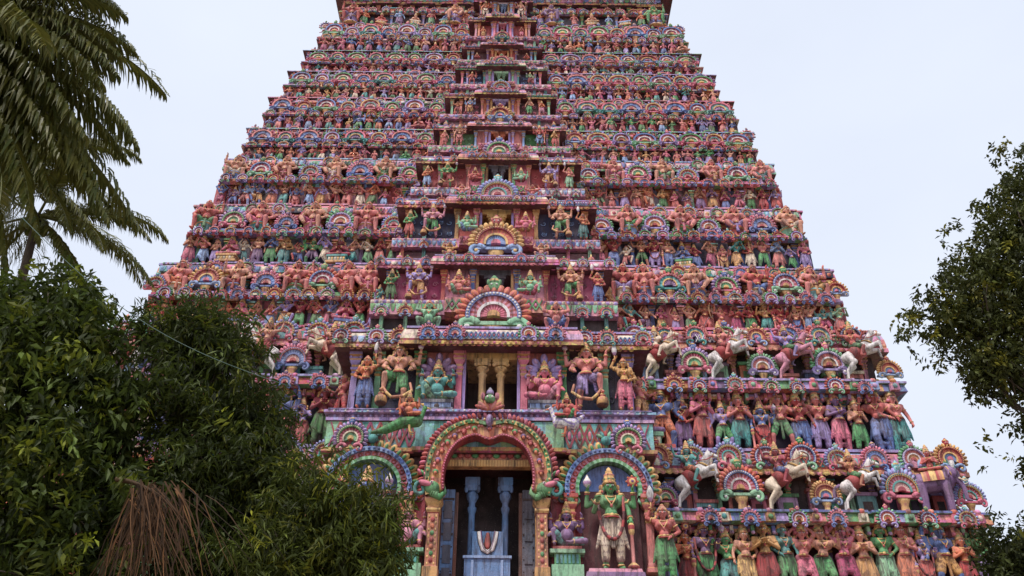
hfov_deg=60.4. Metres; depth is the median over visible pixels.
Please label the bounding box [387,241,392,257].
standing statue
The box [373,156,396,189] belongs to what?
statue
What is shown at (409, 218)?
standing statue
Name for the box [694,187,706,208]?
standing statue
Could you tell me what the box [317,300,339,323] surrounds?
dancing statue
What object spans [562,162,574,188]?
standing statue
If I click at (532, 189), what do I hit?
crouching statue
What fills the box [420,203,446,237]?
guardian statue
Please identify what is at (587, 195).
standing statue
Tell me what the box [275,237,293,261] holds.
standing statue
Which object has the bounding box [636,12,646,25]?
standing statue
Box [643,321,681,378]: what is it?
horseman statue
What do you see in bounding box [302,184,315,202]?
standing statue
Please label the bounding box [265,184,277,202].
standing statue
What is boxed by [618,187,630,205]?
standing statue
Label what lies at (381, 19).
seated statue
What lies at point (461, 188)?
crouching statue
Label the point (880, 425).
swaying statue
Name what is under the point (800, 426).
standing statue
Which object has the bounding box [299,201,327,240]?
statue
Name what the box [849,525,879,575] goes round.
standing statue
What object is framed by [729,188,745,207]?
striding statue
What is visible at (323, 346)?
horseman statue
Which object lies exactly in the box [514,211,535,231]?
seated statue
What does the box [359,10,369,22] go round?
standing statue
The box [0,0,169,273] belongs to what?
coconut palm
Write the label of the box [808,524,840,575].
swaying statue
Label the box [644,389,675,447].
statue
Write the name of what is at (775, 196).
swaying statue
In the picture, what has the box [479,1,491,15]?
standing statue
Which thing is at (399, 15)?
standing statue
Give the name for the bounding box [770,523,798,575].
standing statue
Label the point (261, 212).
statue
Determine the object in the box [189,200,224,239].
statue
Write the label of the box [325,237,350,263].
seated statue
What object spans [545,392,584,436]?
swan rider statue
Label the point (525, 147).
crouching statue
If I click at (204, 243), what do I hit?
standing statue
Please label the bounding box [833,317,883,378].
horseman statue
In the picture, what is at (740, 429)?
standing statue
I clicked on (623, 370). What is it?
standing statue
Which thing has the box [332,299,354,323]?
seated statue
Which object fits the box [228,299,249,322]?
seated statue
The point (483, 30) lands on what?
standing statue
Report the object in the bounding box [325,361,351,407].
striding statue
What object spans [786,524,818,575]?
dancing statue
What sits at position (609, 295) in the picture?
swaying statue
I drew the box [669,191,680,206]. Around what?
standing statue
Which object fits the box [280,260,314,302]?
statue
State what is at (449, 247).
crouching statue
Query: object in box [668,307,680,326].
standing statue
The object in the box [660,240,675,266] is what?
standing statue
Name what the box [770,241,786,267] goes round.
standing statue
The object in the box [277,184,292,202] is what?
dancing statue
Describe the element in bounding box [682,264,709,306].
statue
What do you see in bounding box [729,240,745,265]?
standing statue
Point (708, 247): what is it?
standing statue
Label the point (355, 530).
leafy tree
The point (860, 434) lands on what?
standing statue
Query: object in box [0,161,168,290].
coconut palm
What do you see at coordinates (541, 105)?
standing statue
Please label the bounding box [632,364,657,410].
striding statue
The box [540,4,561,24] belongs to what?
giant statue
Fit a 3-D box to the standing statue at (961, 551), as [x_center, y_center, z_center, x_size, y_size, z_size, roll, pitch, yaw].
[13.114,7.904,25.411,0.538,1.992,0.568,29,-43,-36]
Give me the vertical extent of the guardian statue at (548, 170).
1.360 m
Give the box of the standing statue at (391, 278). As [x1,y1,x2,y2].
[384,269,399,298]
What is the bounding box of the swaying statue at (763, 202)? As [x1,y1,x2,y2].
[756,188,769,208]
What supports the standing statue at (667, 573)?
on the temple gateway tower
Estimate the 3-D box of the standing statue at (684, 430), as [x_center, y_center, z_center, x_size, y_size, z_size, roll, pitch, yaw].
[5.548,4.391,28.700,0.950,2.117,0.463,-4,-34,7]
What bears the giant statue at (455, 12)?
on the temple gateway tower
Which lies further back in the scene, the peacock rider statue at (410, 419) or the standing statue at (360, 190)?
the standing statue at (360, 190)
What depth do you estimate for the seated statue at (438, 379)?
26.31 m
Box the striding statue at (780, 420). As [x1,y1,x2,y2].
[757,393,800,443]
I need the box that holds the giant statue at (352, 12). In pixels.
[340,1,363,22]
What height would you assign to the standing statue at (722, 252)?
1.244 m
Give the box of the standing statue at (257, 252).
[250,236,265,261]
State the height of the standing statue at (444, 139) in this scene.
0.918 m
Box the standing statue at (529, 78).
[526,72,534,83]
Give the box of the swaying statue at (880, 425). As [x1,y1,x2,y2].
[857,391,900,449]
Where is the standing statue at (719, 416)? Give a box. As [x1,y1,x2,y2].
[706,401,733,444]
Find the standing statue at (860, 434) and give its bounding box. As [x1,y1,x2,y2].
[847,395,870,448]
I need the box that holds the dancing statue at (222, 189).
[214,184,228,203]
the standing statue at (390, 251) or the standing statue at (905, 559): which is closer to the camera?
the standing statue at (905, 559)
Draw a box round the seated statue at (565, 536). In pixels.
[547,501,587,545]
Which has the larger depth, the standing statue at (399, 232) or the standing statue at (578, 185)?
the standing statue at (578, 185)
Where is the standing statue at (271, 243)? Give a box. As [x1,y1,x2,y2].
[263,236,278,262]
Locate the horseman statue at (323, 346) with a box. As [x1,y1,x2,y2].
[305,317,348,375]
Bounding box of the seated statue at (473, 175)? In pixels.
[467,167,482,181]
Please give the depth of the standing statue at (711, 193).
36.60 m
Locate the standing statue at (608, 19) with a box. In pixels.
[605,15,612,24]
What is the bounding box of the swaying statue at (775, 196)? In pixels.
[769,189,781,207]
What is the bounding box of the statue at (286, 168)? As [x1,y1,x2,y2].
[273,155,297,186]
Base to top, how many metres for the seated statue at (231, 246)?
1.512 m
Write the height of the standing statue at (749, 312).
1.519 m
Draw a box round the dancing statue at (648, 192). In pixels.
[642,187,658,206]
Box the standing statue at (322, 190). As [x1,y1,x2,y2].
[314,184,327,202]
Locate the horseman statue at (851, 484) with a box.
[832,443,881,509]
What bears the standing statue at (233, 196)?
on the temple gateway tower
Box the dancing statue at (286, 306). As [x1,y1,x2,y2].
[272,299,294,321]
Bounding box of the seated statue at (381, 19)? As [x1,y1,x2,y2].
[375,13,387,22]
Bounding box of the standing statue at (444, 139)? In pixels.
[440,130,448,144]
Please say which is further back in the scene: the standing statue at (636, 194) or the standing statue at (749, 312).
the standing statue at (636, 194)
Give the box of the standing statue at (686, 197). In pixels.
[681,191,692,206]
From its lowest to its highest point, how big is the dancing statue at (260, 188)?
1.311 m
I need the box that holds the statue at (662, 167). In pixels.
[649,157,674,191]
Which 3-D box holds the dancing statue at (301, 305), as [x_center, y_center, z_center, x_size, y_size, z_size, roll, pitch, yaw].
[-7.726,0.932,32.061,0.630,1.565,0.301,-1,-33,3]
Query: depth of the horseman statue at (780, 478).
26.67 m
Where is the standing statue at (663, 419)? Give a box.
[648,388,686,447]
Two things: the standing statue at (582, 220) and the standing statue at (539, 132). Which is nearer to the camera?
the standing statue at (582, 220)
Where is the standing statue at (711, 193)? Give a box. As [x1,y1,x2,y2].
[706,188,718,206]
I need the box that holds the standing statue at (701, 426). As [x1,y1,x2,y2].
[689,390,715,447]
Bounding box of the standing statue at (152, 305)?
[143,298,156,321]
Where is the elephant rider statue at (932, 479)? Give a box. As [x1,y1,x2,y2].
[915,444,972,510]
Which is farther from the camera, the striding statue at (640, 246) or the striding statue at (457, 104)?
the striding statue at (457, 104)
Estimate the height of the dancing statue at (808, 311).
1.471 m
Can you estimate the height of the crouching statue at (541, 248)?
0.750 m
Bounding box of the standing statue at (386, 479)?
[337,465,393,504]
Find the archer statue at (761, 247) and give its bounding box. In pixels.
[747,240,770,267]
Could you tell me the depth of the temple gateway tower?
30.83 m
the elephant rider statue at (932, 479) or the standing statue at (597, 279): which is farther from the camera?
the standing statue at (597, 279)
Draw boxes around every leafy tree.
[0,254,175,575]
[108,286,327,575]
[203,441,422,575]
[889,136,1023,487]
[968,505,1023,575]
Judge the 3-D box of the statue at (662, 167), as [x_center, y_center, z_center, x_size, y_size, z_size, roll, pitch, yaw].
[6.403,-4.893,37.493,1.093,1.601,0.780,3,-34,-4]
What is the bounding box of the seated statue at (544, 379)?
[524,354,564,399]
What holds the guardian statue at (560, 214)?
attached to the temple gateway tower
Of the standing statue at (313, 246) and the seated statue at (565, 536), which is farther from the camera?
the standing statue at (313, 246)
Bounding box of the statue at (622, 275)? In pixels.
[611,263,637,306]
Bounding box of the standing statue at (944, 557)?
[918,524,967,575]
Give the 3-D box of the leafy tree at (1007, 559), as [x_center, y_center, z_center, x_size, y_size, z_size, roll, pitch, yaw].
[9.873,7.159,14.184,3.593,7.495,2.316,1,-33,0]
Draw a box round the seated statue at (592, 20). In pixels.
[585,13,598,25]
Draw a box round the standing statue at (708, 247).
[701,241,717,265]
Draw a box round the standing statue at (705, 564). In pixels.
[680,522,724,575]
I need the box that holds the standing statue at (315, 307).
[306,300,323,323]
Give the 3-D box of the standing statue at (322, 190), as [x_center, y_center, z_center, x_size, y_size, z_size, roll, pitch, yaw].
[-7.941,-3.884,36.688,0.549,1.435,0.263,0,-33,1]
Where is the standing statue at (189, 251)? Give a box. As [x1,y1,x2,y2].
[181,235,197,261]
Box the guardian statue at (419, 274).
[405,263,433,299]
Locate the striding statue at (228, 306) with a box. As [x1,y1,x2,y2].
[218,300,238,314]
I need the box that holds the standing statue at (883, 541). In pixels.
[868,524,900,575]
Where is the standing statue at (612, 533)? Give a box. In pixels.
[583,467,639,568]
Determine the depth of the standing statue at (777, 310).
32.07 m
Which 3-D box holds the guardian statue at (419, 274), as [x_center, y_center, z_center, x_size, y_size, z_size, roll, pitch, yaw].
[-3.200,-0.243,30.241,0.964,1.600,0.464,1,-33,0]
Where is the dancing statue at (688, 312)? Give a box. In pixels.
[681,304,695,326]
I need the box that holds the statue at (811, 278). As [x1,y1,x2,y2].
[797,265,829,307]
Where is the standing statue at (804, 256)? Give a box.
[797,241,811,266]
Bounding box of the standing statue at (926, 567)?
[903,528,937,575]
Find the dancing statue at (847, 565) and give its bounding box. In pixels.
[824,524,860,575]
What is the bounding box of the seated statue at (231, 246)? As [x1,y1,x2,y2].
[214,236,239,262]
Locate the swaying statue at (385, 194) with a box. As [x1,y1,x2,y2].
[378,188,390,203]
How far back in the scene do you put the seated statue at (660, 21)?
46.19 m
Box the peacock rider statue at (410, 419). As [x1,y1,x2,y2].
[371,391,429,434]
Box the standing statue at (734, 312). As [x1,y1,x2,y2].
[728,305,744,327]
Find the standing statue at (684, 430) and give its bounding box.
[669,393,695,447]
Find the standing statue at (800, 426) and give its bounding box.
[783,393,815,447]
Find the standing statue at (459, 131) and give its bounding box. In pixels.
[452,124,466,144]
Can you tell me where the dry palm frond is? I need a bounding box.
[90,477,292,575]
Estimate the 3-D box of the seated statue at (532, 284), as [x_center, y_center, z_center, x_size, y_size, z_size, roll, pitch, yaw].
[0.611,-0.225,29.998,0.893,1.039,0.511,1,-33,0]
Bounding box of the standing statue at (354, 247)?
[347,238,361,260]
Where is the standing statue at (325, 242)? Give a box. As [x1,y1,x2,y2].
[317,236,332,262]
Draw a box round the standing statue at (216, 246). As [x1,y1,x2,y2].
[208,239,221,261]
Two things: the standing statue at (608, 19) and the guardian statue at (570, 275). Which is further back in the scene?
the standing statue at (608, 19)
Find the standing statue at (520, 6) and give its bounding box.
[515,1,526,15]
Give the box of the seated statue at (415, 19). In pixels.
[409,13,420,23]
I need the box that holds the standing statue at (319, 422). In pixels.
[307,386,335,443]
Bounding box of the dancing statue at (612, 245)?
[604,240,621,264]
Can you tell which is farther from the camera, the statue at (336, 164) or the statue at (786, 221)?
the statue at (336, 164)
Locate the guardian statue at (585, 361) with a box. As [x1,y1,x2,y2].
[562,341,608,409]
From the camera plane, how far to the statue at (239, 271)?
32.72 m
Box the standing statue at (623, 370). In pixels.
[609,346,636,410]
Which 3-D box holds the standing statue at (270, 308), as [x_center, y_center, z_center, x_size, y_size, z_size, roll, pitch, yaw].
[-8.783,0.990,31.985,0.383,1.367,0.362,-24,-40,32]
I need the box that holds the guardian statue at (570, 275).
[556,264,583,300]
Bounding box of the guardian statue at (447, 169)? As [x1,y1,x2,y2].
[438,161,457,186]
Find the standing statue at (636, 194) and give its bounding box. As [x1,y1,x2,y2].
[630,188,641,205]
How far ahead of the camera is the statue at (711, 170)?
37.18 m
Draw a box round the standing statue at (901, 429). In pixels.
[881,391,914,449]
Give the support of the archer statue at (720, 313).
on the temple gateway tower
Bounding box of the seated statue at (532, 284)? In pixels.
[517,270,542,294]
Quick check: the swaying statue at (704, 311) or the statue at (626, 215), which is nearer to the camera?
the swaying statue at (704, 311)
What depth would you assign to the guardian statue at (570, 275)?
30.15 m
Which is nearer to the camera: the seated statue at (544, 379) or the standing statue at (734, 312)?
the seated statue at (544, 379)
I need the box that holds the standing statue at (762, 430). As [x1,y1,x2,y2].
[742,401,775,445]
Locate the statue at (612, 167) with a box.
[600,156,624,191]
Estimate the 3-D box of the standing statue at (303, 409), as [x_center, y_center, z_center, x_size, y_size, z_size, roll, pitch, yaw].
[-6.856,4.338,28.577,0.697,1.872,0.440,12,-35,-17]
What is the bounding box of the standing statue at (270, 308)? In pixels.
[264,300,276,322]
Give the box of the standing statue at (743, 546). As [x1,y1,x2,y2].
[731,524,758,575]
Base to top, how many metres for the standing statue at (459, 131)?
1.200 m
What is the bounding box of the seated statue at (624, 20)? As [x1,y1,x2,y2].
[617,13,631,25]
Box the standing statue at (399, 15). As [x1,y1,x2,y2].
[394,10,404,23]
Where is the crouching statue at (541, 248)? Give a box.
[533,243,549,254]
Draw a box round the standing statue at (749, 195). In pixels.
[743,189,756,208]
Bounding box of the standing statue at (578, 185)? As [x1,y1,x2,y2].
[576,181,582,188]
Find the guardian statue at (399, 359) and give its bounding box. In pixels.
[374,341,423,407]
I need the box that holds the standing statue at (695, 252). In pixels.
[689,244,702,265]
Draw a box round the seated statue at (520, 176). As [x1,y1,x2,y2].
[513,168,528,181]
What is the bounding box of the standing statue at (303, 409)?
[293,397,311,442]
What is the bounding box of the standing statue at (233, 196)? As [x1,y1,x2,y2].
[226,186,241,203]
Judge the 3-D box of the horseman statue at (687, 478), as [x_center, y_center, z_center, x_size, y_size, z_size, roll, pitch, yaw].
[5.475,5.616,26.848,1.684,2.424,0.758,-6,-34,10]
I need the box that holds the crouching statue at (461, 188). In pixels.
[454,184,469,194]
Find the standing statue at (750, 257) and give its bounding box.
[741,241,757,265]
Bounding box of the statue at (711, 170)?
[700,159,723,191]
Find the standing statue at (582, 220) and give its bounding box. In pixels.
[575,207,589,239]
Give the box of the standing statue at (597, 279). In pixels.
[589,264,605,300]
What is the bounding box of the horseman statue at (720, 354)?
[700,316,749,377]
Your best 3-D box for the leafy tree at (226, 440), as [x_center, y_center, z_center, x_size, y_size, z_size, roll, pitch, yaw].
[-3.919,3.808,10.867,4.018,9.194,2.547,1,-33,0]
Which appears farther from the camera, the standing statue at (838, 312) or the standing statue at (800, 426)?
the standing statue at (838, 312)
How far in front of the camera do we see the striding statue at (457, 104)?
39.18 m
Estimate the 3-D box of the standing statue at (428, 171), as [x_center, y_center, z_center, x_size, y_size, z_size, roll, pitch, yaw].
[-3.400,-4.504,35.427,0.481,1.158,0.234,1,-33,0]
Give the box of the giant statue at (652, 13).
[643,4,665,25]
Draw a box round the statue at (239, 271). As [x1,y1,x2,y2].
[220,259,252,302]
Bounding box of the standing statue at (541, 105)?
[539,101,544,114]
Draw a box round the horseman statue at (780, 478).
[757,436,810,508]
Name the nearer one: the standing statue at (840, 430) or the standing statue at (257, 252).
the standing statue at (840, 430)
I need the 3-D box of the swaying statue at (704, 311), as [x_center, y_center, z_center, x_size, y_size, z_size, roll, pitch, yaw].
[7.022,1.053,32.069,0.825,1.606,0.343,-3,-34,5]
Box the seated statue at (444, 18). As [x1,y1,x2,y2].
[439,15,451,23]
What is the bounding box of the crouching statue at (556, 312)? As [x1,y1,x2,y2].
[542,301,569,326]
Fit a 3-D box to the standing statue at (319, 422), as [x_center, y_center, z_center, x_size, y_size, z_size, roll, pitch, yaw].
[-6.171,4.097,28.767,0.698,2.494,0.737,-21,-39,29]
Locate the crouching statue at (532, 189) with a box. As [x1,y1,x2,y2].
[525,184,539,195]
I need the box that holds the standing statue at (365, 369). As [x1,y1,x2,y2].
[353,342,380,407]
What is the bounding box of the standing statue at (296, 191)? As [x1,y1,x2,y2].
[289,185,303,204]
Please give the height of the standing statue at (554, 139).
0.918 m
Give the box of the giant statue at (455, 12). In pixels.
[445,3,465,23]
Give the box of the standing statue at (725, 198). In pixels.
[720,191,730,206]
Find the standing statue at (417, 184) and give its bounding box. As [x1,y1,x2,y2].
[413,180,419,186]
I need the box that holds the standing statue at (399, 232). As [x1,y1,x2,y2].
[394,224,402,237]
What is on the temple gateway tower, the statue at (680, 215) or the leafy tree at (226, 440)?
the statue at (680, 215)
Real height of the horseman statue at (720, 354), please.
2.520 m
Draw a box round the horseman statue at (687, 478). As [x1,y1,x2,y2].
[667,435,718,507]
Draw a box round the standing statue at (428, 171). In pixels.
[422,165,433,186]
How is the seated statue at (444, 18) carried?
on the temple gateway tower
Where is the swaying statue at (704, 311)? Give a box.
[694,303,714,326]
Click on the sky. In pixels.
(876, 120)
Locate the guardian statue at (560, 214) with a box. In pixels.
[547,205,571,238]
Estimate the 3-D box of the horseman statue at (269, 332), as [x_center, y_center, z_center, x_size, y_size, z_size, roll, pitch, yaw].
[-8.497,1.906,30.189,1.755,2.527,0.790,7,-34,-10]
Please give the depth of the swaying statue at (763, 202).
36.58 m
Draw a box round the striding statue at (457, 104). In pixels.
[453,99,462,113]
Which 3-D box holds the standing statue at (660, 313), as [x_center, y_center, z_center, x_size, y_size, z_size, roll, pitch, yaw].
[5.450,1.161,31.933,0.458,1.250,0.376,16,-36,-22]
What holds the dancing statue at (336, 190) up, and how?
on the temple gateway tower
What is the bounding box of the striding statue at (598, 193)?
[589,187,607,205]
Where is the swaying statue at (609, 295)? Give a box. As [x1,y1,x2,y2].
[605,287,614,301]
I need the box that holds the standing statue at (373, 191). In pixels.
[366,184,380,202]
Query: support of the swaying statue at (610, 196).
on the temple gateway tower
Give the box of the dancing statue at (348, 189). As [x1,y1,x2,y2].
[341,184,354,204]
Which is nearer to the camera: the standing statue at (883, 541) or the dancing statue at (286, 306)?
the standing statue at (883, 541)
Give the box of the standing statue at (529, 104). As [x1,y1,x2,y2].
[525,98,533,113]
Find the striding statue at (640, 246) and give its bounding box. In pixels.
[630,231,651,264]
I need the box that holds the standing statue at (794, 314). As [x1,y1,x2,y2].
[784,305,805,329]
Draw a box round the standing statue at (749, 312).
[740,304,759,327]
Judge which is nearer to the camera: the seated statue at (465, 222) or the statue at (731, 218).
the seated statue at (465, 222)
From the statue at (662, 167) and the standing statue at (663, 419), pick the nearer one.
the standing statue at (663, 419)
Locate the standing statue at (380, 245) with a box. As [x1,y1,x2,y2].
[373,237,385,260]
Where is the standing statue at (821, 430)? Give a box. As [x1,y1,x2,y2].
[800,392,833,448]
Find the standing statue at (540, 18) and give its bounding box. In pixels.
[536,10,544,24]
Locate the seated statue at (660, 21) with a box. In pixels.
[653,19,665,25]
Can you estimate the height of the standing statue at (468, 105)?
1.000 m
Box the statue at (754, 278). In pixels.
[740,264,771,307]
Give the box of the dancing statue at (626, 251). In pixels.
[619,245,633,264]
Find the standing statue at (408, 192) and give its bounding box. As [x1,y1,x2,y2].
[403,185,412,198]
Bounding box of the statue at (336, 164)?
[323,155,347,188]
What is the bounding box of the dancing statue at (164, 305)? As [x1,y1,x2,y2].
[154,298,172,317]
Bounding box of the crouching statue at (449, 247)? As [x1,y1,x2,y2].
[442,242,457,253]
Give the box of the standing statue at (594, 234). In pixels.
[590,225,598,239]
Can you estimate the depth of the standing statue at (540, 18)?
46.58 m
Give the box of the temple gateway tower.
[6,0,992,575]
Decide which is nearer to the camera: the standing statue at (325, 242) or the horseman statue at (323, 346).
the horseman statue at (323, 346)
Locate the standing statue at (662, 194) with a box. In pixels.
[657,188,668,206]
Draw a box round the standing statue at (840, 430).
[825,394,852,448]
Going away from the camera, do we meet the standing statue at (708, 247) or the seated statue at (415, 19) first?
the standing statue at (708, 247)
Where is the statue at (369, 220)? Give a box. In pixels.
[351,200,381,241]
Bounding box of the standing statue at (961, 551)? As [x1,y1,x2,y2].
[951,528,979,575]
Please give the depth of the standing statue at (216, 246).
34.27 m
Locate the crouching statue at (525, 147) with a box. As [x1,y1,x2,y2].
[519,145,531,152]
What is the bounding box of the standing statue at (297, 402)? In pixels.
[272,385,301,432]
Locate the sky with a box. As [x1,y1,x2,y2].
[0,0,1023,544]
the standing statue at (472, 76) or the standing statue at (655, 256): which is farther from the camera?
the standing statue at (472, 76)
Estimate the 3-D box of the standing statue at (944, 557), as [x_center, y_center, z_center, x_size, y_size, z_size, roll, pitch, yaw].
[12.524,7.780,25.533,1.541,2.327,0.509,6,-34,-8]
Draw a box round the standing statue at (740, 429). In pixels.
[726,391,752,447]
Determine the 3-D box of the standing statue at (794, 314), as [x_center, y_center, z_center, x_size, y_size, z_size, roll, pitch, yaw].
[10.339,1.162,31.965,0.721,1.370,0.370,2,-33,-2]
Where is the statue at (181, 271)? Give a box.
[163,259,193,301]
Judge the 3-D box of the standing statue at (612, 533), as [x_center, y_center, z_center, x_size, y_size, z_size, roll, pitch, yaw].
[2.691,6.118,23.520,1.515,2.860,0.777,6,-34,-8]
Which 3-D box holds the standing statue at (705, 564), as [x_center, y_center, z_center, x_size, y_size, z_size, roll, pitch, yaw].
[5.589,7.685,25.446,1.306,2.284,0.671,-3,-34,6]
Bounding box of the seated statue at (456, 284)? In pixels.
[445,269,471,294]
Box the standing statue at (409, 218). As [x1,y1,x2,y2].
[403,210,417,237]
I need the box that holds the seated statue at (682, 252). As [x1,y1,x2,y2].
[673,241,693,265]
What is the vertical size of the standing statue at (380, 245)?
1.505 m
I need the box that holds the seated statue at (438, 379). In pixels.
[416,353,457,398]
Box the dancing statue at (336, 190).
[327,184,344,203]
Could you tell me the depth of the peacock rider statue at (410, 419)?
24.73 m
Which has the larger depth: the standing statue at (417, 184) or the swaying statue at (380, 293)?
the standing statue at (417, 184)
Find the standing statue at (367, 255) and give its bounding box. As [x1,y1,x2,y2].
[359,238,373,262]
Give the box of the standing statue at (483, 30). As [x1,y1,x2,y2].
[481,27,485,35]
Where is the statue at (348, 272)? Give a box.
[332,260,362,303]
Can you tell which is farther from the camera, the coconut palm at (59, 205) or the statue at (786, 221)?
the statue at (786, 221)
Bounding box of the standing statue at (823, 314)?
[813,305,835,329]
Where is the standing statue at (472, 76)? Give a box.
[467,72,477,83]
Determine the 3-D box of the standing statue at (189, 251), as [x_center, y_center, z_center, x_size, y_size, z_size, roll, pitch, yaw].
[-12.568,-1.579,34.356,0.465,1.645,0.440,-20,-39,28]
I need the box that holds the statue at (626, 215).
[613,204,641,243]
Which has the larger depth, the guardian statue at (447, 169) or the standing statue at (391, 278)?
the guardian statue at (447, 169)
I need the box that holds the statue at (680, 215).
[667,204,696,244]
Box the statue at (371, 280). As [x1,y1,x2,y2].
[354,261,379,302]
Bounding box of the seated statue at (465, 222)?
[456,211,477,230]
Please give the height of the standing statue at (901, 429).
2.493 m
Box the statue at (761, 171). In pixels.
[750,159,773,192]
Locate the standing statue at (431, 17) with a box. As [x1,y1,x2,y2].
[427,10,435,23]
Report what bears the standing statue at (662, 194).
on the temple gateway tower
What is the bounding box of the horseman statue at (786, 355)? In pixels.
[767,319,814,377]
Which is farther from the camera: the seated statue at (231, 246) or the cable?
the seated statue at (231, 246)
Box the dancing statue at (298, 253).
[291,242,306,260]
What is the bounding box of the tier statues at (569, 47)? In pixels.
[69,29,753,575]
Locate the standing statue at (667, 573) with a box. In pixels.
[665,544,678,575]
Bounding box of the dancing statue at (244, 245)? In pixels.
[235,238,251,260]
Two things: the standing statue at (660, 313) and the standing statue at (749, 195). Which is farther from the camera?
the standing statue at (749, 195)
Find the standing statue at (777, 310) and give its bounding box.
[767,303,788,327]
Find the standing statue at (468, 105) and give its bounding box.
[464,97,475,113]
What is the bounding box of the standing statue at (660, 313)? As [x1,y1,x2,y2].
[655,306,667,326]
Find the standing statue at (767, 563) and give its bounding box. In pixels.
[750,523,780,575]
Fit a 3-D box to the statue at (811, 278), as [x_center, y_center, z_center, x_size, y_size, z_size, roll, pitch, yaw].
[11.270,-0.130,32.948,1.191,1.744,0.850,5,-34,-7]
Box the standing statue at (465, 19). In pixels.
[461,10,469,23]
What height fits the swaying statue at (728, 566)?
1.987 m
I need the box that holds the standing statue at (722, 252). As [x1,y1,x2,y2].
[714,244,730,267]
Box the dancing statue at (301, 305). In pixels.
[293,300,309,324]
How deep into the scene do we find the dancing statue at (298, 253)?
34.17 m
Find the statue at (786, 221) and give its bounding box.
[774,205,805,245]
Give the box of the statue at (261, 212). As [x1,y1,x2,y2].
[245,200,275,240]
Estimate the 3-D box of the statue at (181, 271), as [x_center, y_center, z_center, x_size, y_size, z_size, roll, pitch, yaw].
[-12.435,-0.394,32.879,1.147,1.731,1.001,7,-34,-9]
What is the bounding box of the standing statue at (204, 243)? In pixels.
[194,235,210,262]
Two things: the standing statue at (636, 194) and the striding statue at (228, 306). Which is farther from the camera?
the standing statue at (636, 194)
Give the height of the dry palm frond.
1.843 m
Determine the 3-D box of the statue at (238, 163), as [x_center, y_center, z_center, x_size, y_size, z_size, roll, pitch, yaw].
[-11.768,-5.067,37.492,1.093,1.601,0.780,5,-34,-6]
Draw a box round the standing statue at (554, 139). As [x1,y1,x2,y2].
[551,131,557,145]
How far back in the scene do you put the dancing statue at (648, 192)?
36.62 m
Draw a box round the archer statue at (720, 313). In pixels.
[708,302,727,325]
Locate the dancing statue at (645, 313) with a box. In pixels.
[638,306,656,326]
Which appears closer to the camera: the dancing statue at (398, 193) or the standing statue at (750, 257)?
the standing statue at (750, 257)
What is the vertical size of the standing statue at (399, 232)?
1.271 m
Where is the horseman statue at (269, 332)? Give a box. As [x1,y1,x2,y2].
[241,312,287,371]
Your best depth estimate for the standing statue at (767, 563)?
25.41 m
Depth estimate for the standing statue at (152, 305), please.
32.07 m
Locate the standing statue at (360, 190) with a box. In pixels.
[352,184,365,203]
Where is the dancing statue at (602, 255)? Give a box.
[600,240,606,259]
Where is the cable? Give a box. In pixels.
[22,217,293,387]
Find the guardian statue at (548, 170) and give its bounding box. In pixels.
[538,162,558,187]
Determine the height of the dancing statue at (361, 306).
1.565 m
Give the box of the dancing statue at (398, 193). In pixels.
[392,189,405,203]
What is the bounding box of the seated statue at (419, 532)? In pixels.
[400,502,426,543]
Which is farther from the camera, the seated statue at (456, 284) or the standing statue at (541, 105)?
the standing statue at (541, 105)
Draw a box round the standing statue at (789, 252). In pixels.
[784,245,797,267]
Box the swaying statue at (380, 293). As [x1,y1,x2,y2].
[375,284,384,298]
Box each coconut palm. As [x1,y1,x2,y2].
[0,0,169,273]
[0,68,141,253]
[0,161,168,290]
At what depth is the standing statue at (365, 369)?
26.17 m
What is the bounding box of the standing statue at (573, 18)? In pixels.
[570,14,577,24]
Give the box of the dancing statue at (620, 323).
[617,304,629,327]
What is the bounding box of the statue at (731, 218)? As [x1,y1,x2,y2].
[720,205,748,244]
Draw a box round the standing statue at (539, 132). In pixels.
[532,125,546,145]
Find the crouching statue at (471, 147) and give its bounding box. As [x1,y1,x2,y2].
[465,144,477,152]
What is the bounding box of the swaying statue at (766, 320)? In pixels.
[755,304,773,327]
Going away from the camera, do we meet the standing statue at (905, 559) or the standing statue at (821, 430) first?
the standing statue at (905, 559)
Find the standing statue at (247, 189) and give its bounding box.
[235,183,255,203]
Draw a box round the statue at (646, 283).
[629,263,658,306]
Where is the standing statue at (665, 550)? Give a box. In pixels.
[645,485,680,575]
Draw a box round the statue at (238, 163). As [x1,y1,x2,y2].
[221,152,247,187]
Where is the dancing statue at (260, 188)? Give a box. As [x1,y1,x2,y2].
[249,183,266,202]
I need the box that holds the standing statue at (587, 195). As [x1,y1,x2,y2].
[585,188,591,199]
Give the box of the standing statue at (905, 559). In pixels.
[888,525,921,575]
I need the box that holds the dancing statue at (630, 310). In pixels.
[622,303,642,324]
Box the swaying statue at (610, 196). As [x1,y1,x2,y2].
[605,190,617,205]
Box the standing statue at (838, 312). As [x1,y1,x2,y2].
[832,305,848,328]
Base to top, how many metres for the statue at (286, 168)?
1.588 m
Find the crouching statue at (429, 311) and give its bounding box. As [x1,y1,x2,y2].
[415,300,443,325]
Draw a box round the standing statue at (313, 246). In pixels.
[300,237,323,261]
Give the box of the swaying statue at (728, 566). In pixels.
[710,526,745,575]
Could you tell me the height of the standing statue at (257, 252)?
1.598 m
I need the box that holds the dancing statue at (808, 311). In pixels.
[797,304,821,329]
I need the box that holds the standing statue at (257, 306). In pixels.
[248,300,262,320]
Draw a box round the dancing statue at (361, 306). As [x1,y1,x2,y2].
[353,300,369,323]
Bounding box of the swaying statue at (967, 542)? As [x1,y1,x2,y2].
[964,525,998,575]
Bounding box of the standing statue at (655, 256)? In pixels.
[643,239,665,266]
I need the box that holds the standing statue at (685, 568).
[676,531,698,575]
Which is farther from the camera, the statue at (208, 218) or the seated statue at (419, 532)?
the statue at (208, 218)
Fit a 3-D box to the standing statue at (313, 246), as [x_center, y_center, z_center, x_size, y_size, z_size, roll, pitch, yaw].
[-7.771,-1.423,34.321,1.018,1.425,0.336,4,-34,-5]

